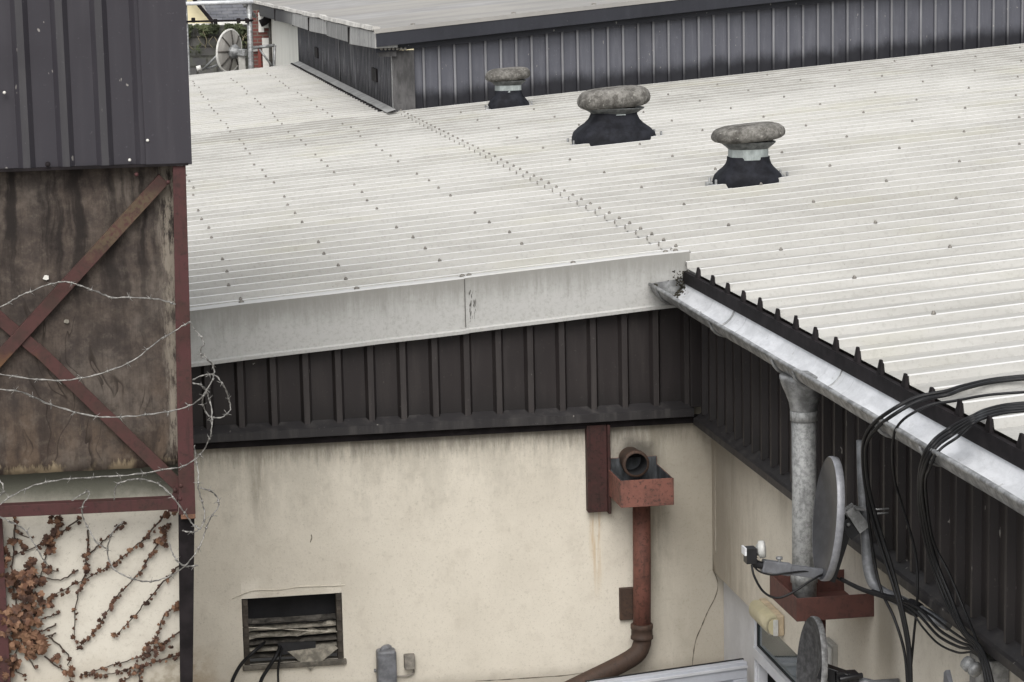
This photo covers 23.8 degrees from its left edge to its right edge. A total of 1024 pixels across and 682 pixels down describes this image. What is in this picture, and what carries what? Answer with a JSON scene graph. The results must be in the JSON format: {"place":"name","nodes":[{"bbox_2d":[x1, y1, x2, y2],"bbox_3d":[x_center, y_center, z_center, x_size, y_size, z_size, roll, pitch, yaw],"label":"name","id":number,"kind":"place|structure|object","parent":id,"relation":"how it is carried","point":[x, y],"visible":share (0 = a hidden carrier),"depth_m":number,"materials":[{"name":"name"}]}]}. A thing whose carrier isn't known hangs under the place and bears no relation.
{"place":"outdoors","nodes":[
{"label":"outdoors","id":0,"kind":"place"},
{"bbox_2d":[189,24,247,56],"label":"stone wall","id":1,"kind":"structure","parent":0,"point":[208,51],"depth_m":51.29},
{"bbox_2d":[188,23,247,52],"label":"wall ivy","id":2,"kind":"object","parent":1,"relation":"attached to","point":[204,30],"depth_m":51.11,"materials":[{"name":"green plant"}]},
{"bbox_2d":[187,0,413,49],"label":"gabled house","id":3,"kind":"structure","parent":0,"point":[223,12],"depth_m":61.15,"materials":[{"name":"beige paint"}]},
{"bbox_2d":[197,0,1013,661],"bbox_3d":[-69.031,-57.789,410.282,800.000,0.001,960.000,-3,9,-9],"label":"ground","id":4,"kind":"structure","parent":0,"point":[335,654],"depth_m":21.14,"materials":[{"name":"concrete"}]},
{"bbox_2d":[0,463,179,681],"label":"rendered wall","id":5,"kind":"structure","parent":4,"relation":"on","point":[103,647],"depth_m":12.21,"materials":[{"name":"beige paint"}]},
{"bbox_2d":[0,510,179,681],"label":"dry creeper","id":6,"kind":"object","parent":5,"relation":"attached to","point":[27,635],"visible":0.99,"depth_m":12.15,"materials":[{"name":"brown plant"}]},
{"bbox_2d":[0,0,195,681],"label":"clad tower","id":7,"kind":"structure","parent":4,"relation":"on","point":[95,144],"depth_m":11.83,"materials":[{"name":"metal"}]},
{"bbox_2d":[0,481,5,495],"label":"barbed wire","id":8,"kind":"object","parent":7,"relation":"attached to","point":[3,491],"visible":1,"depth_m":11.79,"materials":[{"name":"grey metal"}]},
{"bbox_2d":[0,516,47,564],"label":"barbed wire","id":9,"kind":"object","parent":7,"relation":"attached to","point":[26,531],"visible":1,"depth_m":11.86,"materials":[{"name":"grey metal"}]},
{"bbox_2d":[0,281,175,306],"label":"barbed wire","id":10,"kind":"object","parent":7,"relation":"attached to","point":[110,297],"visible":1,"depth_m":11.76,"materials":[{"name":"grey metal"}]},
{"bbox_2d":[71,490,105,548],"bbox_3d":[-2.069,0.871,11.895,0.154,0.308,0.059,-1,9,-1],"label":"barbed wire","id":11,"kind":"object","parent":7,"relation":"attached to","point":[82,507],"visible":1,"depth_m":11.89,"materials":[{"name":"grey metal"}]},
{"bbox_2d":[0,321,189,383],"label":"barbed wire","id":12,"kind":"object","parent":7,"relation":"attached to","point":[80,378],"visible":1,"depth_m":11.79,"materials":[{"name":"grey metal"}]},
{"bbox_2d":[189,321,204,358],"bbox_3d":[-1.532,-0.007,11.837,0.072,0.188,0.049,-3,9,-9],"label":"barbed wire","id":13,"kind":"object","parent":12,"relation":"hanging from","point":[200,354],"visible":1,"depth_m":11.83,"materials":[{"name":"grey metal"}]},
{"bbox_2d":[0,382,212,504],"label":"barbed wire","id":14,"kind":"object","parent":7,"relation":"attached to","point":[144,473],"visible":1,"depth_m":11.81,"materials":[{"name":"grey metal"}]},
{"bbox_2d":[0,353,214,421],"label":"barbed wire","id":15,"kind":"object","parent":7,"relation":"attached to","point":[120,416],"visible":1,"depth_m":11.76,"materials":[{"name":"grey metal"}]},
{"bbox_2d":[114,478,200,529],"bbox_3d":[-1.737,0.801,11.903,0.419,0.282,0.063,-3,9,-9],"label":"barbed wire","id":16,"kind":"object","parent":7,"relation":"attached to","point":[172,496],"visible":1,"depth_m":11.89,"materials":[{"name":"grey metal"}]},
{"bbox_2d":[105,487,221,582],"bbox_3d":[-1.708,0.952,11.906,0.586,0.476,0.092,-3,9,-10],"label":"barbed wire","id":17,"kind":"object","parent":7,"relation":"attached to","point":[198,548],"visible":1,"depth_m":11.91,"materials":[{"name":"grey metal"}]},
{"bbox_2d":[168,541,197,568],"bbox_3d":[-1.612,1.054,11.959,0.146,0.153,0.030,-3,9,-9],"label":"barbed wire","id":18,"kind":"object","parent":17,"relation":"attached to","point":[177,561],"visible":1,"depth_m":11.95,"materials":[{"name":"grey metal"}]},
{"bbox_2d":[182,445,205,533],"bbox_3d":[-1.565,0.733,11.943,0.127,0.454,0.065,-3,9,-9],"label":"barbed wire","id":19,"kind":"object","parent":7,"relation":"attached to","point":[201,500],"visible":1,"depth_m":11.94,"materials":[{"name":"grey metal"}]},
{"bbox_2d":[192,373,230,419],"bbox_3d":[-1.466,0.270,11.893,0.187,0.245,0.083,-3,9,-9],"label":"barbed wire","id":20,"kind":"object","parent":7,"relation":"attached to","point":[222,384],"visible":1,"depth_m":11.90,"materials":[{"name":"grey metal"}]},
{"bbox_2d":[190,55,247,74],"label":"stone ledge","id":21,"kind":"object","parent":4,"relation":"on","point":[202,62],"visible":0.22,"depth_m":51.13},
{"bbox_2d":[186,0,256,74],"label":"scaffold frame","id":22,"kind":"object","parent":4,"relation":"on","point":[247,4],"visible":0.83,"depth_m":44.04,"materials":[{"name":"metal"}]},
{"bbox_2d":[196,29,246,71],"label":"dish","id":23,"kind":"object","parent":22,"relation":"attached to","point":[231,53],"visible":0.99,"depth_m":44.55,"materials":[{"name":"white paint"}]},
{"bbox_2d":[253,44,275,66],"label":"bracket","id":24,"kind":"object","parent":22,"relation":"attached to","point":[259,47],"visible":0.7,"depth_m":44.57,"materials":[{"name":"grey metal"}]},
{"bbox_2d":[252,10,272,67],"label":"brick pier","id":25,"kind":"structure","parent":4,"relation":"on","point":[262,31],"depth_m":50.85,"materials":[{"name":"red brick"}]},
{"bbox_2d":[186,43,1023,681],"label":"workshop building","id":26,"kind":"structure","parent":4,"relation":"on","point":[460,357],"depth_m":14.85,"materials":[{"name":"metal"}]},
{"bbox_2d":[241,593,346,670],"bbox_3d":[-1.339,1.766,14.842,0.632,0.468,0.185,-3,9,-9],"label":"wall vent","id":27,"kind":"object","parent":26,"relation":"attached to","point":[319,614],"depth_m":14.81,"materials":[{"name":"black plastic"}]},
{"bbox_2d":[230,641,265,681],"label":"hanging cable","id":28,"kind":"object","parent":27,"relation":"hanging from","point":[250,654],"visible":1,"depth_m":14.64,"materials":[{"name":"black rubber"}]},
{"bbox_2d":[259,645,281,681],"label":"hanging cable","id":29,"kind":"object","parent":27,"relation":"hanging from","point":[269,666],"visible":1,"depth_m":14.67,"materials":[{"name":"black rubber"}]},
{"bbox_2d":[277,648,282,681],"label":"hanging cable","id":30,"kind":"object","parent":27,"relation":"hanging from","point":[279,660],"visible":1,"depth_m":14.69,"materials":[{"name":"black rubber"}]},
{"bbox_2d":[374,644,396,681],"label":"conduit box","id":31,"kind":"object","parent":26,"relation":"attached to","point":[385,670],"visible":1,"depth_m":14.81,"materials":[{"name":"grey plastic"}]},
{"bbox_2d":[397,653,414,676],"bbox_3d":[-0.652,1.990,14.899,0.116,0.143,0.052,-3,9,-9],"label":"junction box","id":32,"kind":"object","parent":26,"relation":"attached to","point":[409,661],"visible":1,"depth_m":14.88,"materials":[{"name":"beige plastic"}]},
{"bbox_2d":[485,67,533,109],"bbox_3d":[-0.037,-2.942,28.605,0.596,0.562,0.435,-3,9,-9],"label":"roof ventilator","id":33,"kind":"object","parent":26,"relation":"on","point":[507,82],"visible":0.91,"depth_m":28.45,"materials":[{"name":"metal"}]},
{"bbox_2d":[564,85,661,145],"bbox_3d":[0.992,-2.129,23.194,0.960,0.608,0.681,-3,9,-9],"label":"roof ventilator","id":34,"kind":"object","parent":26,"relation":"on","point":[613,118],"visible":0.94,"depth_m":22.95,"materials":[{"name":"metal"}]},
{"bbox_2d":[565,456,673,681],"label":"drain stack","id":35,"kind":"object","parent":26,"relation":"attached to","point":[653,485],"visible":1,"depth_m":14.93,"materials":[{"name":"rust-red painted metal"},{"name":"cast iron"}]},
{"bbox_2d":[618,447,648,476],"bbox_3d":[0.737,0.732,14.880,0.166,0.166,0.220,-3,9,-9],"label":"waste pipe","id":36,"kind":"object","parent":26,"relation":"attached to","point":[641,469],"visible":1,"depth_m":14.81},
{"bbox_2d":[252,0,1023,111],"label":"rooftop block","id":37,"kind":"structure","parent":26,"relation":"on","point":[358,50],"depth_m":30.17,"materials":[{"name":"grey metal"}]},
{"bbox_2d":[585,582,796,681],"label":"open door","id":38,"kind":"structure","parent":26,"relation":"attached to","point":[754,651],"depth_m":14.38,"materials":[{"name":"grey plastic"}]},
{"bbox_2d":[585,658,747,681],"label":"door leaf","id":39,"kind":"structure","parent":38,"relation":"in","point":[734,670],"depth_m":14.32,"materials":[{"name":"plastic"}]},
{"bbox_2d":[705,121,796,189],"bbox_3d":[1.829,-1.412,18.730,0.642,0.539,0.459,-3,9,-9],"label":"roof ventilator","id":40,"kind":"object","parent":26,"relation":"on","point":[748,161],"visible":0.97,"depth_m":18.57,"materials":[{"name":"metal"}]},
{"bbox_2d":[749,598,783,635],"bbox_3d":[1.434,1.559,13.717,0.105,0.120,0.417,-3,9,-9],"label":"wall lamp","id":41,"kind":"object","parent":26,"relation":"attached to","point":[766,615],"visible":1,"depth_m":13.60,"materials":[{"name":"white plastic"}]},
{"bbox_2d":[770,569,873,632],"bbox_3d":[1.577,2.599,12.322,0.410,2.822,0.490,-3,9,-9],"label":"collecting tray","id":42,"kind":"object","parent":26,"relation":"attached to","point":[833,600],"visible":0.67,"depth_m":11.89,"materials":[{"name":"brown metal"}]},
{"bbox_2d":[826,637,837,666],"bbox_3d":[1.644,1.645,12.621,0.054,0.180,0.170,-3,9,-9],"label":"cable box","id":43,"kind":"object","parent":26,"relation":"attached to","point":[832,646],"visible":0.37,"depth_m":12.54,"materials":[{"name":"white plastic"}]},
{"bbox_2d":[648,270,1023,515],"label":"roof gutter","id":44,"kind":"object","parent":26,"relation":"attached to","point":[807,379],"visible":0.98,"depth_m":11.35,"materials":[{"name":"grey metal"}]},
{"bbox_2d":[790,411,817,597],"bbox_3d":[1.437,0.829,11.971,0.135,0.994,0.135,-3,9,-9],"label":"downpipe","id":45,"kind":"object","parent":44,"relation":"attached to","point":[804,472],"visible":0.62,"depth_m":11.91,"materials":[{"name":"metal"}]},
{"bbox_2d":[741,440,951,630],"bbox_3d":[1.558,0.844,10.968,0.978,0.750,0.466,3,10,25],"label":"satellite dish","id":46,"kind":"object","parent":26,"relation":"attached to","point":[837,524],"visible":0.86,"depth_m":11.05,"materials":[{"name":"grey paint"}]},
{"bbox_2d":[753,566,808,575],"bbox_3d":[1.258,1.043,11.041,0.344,0.082,0.038,-3,9,-13],"label":"coaxial cable","id":47,"kind":"object","parent":46,"relation":"attached to","point":[759,571],"visible":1,"depth_m":11.02,"materials":[{"name":"black rubber"}]},
{"bbox_2d":[751,564,839,598],"bbox_3d":[1.311,1.074,11.049,0.468,0.159,0.091,-5,10,-22],"label":"coaxial cable","id":48,"kind":"object","parent":46,"relation":"attached to","point":[786,595],"visible":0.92,"depth_m":10.99,"materials":[{"name":"black rubber"}]},
{"bbox_2d":[865,497,906,681],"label":"coaxial cable","id":49,"kind":"object","parent":46,"relation":"attached to","point":[881,590],"visible":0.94,"depth_m":10.89,"materials":[{"name":"black rubber"}]},
{"bbox_2d":[840,579,977,656],"bbox_3d":[1.774,1.254,10.518,0.128,0.185,1.276,-5,10,-20],"label":"coaxial cable","id":50,"kind":"object","parent":46,"relation":"attached to","point":[933,630],"visible":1,"depth_m":10.57,"materials":[{"name":"black rubber"}]},
{"bbox_2d":[872,589,972,646],"bbox_3d":[1.816,1.201,10.519,0.099,0.034,1.022,-4,9,-16],"label":"coaxial cable","id":51,"kind":"object","parent":46,"relation":"attached to","point":[946,627],"visible":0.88,"depth_m":10.43,"materials":[{"name":"black rubber"}]},
{"bbox_2d":[796,616,899,681],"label":"satellite dish","id":52,"kind":"object","parent":26,"relation":"attached to","point":[812,665],"visible":1,"depth_m":11.53,"materials":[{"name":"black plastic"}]},
{"bbox_2d":[840,577,976,653],"bbox_3d":[1.772,1.253,10.527,0.128,0.194,1.258,-5,10,-20],"label":"coaxial cable","id":53,"kind":"object","parent":26,"relation":"attached to","point":[935,626],"visible":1,"depth_m":10.61,"materials":[{"name":"black rubber"}]},
{"bbox_2d":[861,374,1023,681],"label":"coaxial cable","id":54,"kind":"object","parent":26,"relation":"attached to","point":[876,421],"visible":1,"depth_m":10.64,"materials":[{"name":"black rubber"}]},
{"bbox_2d":[864,377,1023,681],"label":"coaxial cable","id":55,"kind":"object","parent":26,"relation":"attached to","point":[891,416],"visible":1,"depth_m":10.64,"materials":[{"name":"black rubber"}]},
{"bbox_2d":[943,670,952,681],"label":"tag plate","id":56,"kind":"object","parent":26,"relation":"attached to","point":[947,676],"visible":0.9,"depth_m":10.52,"materials":[{"name":"grey metal"}]},
{"bbox_2d":[891,391,1023,664],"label":"coaxial cable","id":57,"kind":"object","parent":26,"relation":"hanging from","point":[895,482],"visible":1,"depth_m":10.40,"materials":[{"name":"black rubber"}]},
{"bbox_2d":[917,401,1023,681],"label":"coaxial cable","id":58,"kind":"object","parent":26,"relation":"attached to","point":[941,433],"visible":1,"depth_m":9.98,"materials":[{"name":"black rubber"}]},
{"bbox_2d":[919,404,1023,681],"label":"coaxial cable","id":59,"kind":"object","parent":26,"relation":"attached to","point":[947,433],"visible":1,"depth_m":9.93,"materials":[{"name":"black rubber"}]},
{"bbox_2d":[920,407,1023,681],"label":"coaxial cable","id":60,"kind":"object","parent":26,"relation":"attached to","point":[924,469],"visible":1,"depth_m":9.96,"materials":[{"name":"black rubber"}]},
{"bbox_2d":[924,410,1023,681],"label":"coaxial cable","id":61,"kind":"object","parent":26,"relation":"attached to","point":[927,504],"visible":1,"depth_m":10.00,"materials":[{"name":"black rubber"}]},
{"bbox_2d":[960,652,1008,681],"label":"cable bracket","id":62,"kind":"object","parent":26,"relation":"attached to","point":[971,665],"visible":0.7,"depth_m":10.08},
{"bbox_2d":[841,581,976,655],"bbox_3d":[1.776,1.255,10.509,0.126,0.174,1.293,-5,10,-20],"label":"coaxial cable","id":63,"kind":"object","parent":62,"relation":"attached to","point":[929,635],"visible":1,"depth_m":10.59,"materials":[{"name":"black rubber"}]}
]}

